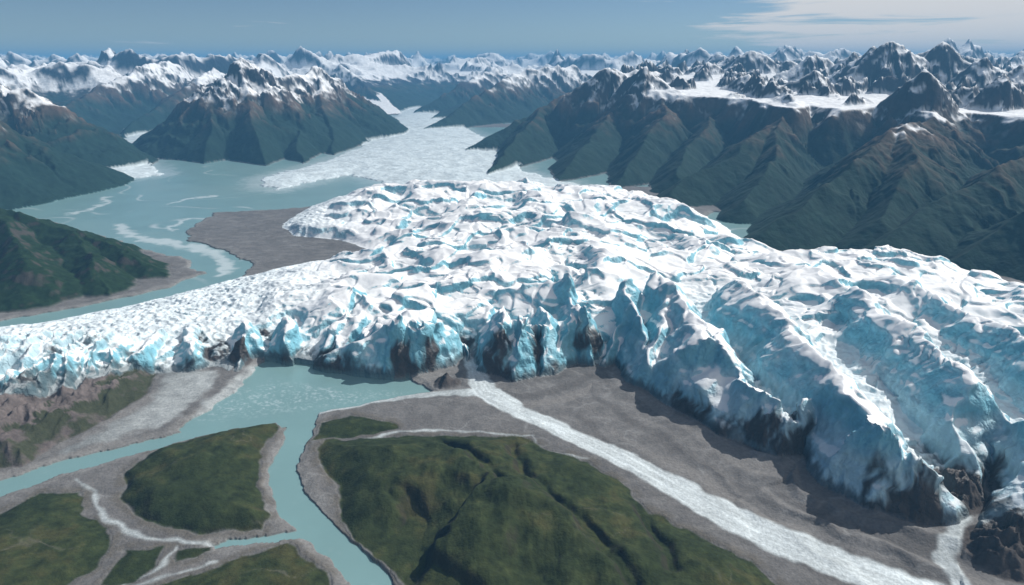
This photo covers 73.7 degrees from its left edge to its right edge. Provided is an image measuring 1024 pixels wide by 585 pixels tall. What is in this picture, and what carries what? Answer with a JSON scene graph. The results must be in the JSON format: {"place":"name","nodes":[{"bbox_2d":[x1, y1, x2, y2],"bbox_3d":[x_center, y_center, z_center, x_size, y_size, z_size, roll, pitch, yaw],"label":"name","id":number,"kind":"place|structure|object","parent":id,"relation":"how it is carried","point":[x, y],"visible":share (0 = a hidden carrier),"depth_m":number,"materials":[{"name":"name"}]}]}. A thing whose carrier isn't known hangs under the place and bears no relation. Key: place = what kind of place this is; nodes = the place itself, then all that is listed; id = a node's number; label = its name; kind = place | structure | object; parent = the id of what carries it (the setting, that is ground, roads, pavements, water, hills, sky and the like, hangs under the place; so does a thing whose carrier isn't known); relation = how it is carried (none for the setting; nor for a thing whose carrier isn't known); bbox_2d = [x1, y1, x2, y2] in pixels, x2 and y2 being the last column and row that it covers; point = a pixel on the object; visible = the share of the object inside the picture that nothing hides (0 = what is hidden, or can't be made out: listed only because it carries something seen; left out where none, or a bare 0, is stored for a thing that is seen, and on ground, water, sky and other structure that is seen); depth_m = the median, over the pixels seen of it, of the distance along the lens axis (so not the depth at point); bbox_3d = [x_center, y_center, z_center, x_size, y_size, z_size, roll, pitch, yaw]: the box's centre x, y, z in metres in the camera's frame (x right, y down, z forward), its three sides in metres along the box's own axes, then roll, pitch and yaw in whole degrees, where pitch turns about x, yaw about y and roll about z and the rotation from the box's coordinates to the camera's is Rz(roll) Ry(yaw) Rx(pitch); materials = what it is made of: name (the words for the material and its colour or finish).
{"place":"outdoors","nodes":[
{"label":"outdoors","id":0,"kind":"place"},
{"bbox_2d":[0,208,173,312],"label":"green hill","id":1,"kind":"structure","parent":0,"point":[46,263],"depth_m":32.22,"materials":[{"name":"grass"},{"name":"green plant"},{"name":"soil"}]},
{"bbox_2d":[107,105,580,189],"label":"valley glacier","id":2,"kind":"object","parent":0,"point":[417,149],"visible":0.82,"depth_m":68.96,"materials":[{"name":"white ice"}]},
{"bbox_2d":[0,115,750,584],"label":"lake water","id":3,"kind":"structure","parent":0,"point":[168,207],"depth_m":30.40,"materials":[{"name":"teal liquid"}]},
{"bbox_2d":[0,114,1023,584],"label":"ground","id":4,"kind":"structure","parent":0,"point":[462,472],"depth_m":16.18,"materials":[{"name":"grey gravel"}]},
{"bbox_2d":[0,177,1023,544],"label":"glacier","id":5,"kind":"object","parent":4,"relation":"on","point":[886,379],"visible":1,"depth_m":23.59,"materials":[{"name":"white ice"}]},
{"bbox_2d":[0,41,1023,281],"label":"mountain","id":6,"kind":"structure","parent":0,"point":[893,144],"depth_m":64.14,"materials":[{"name":"grey stone"}]},
{"bbox_2d":[0,38,1023,113],"bbox_3d":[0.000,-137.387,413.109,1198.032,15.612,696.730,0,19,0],"label":"mountain range","id":7,"kind":"structure","parent":0,"point":[391,82],"depth_m":157.72,"materials":[{"name":"white snow"}]},
{"bbox_2d":[0,0,1023,58],"label":"sky","id":8,"kind":"structure","parent":0,"point":[441,29],"materials":[{"name":"blue"}]}
]}

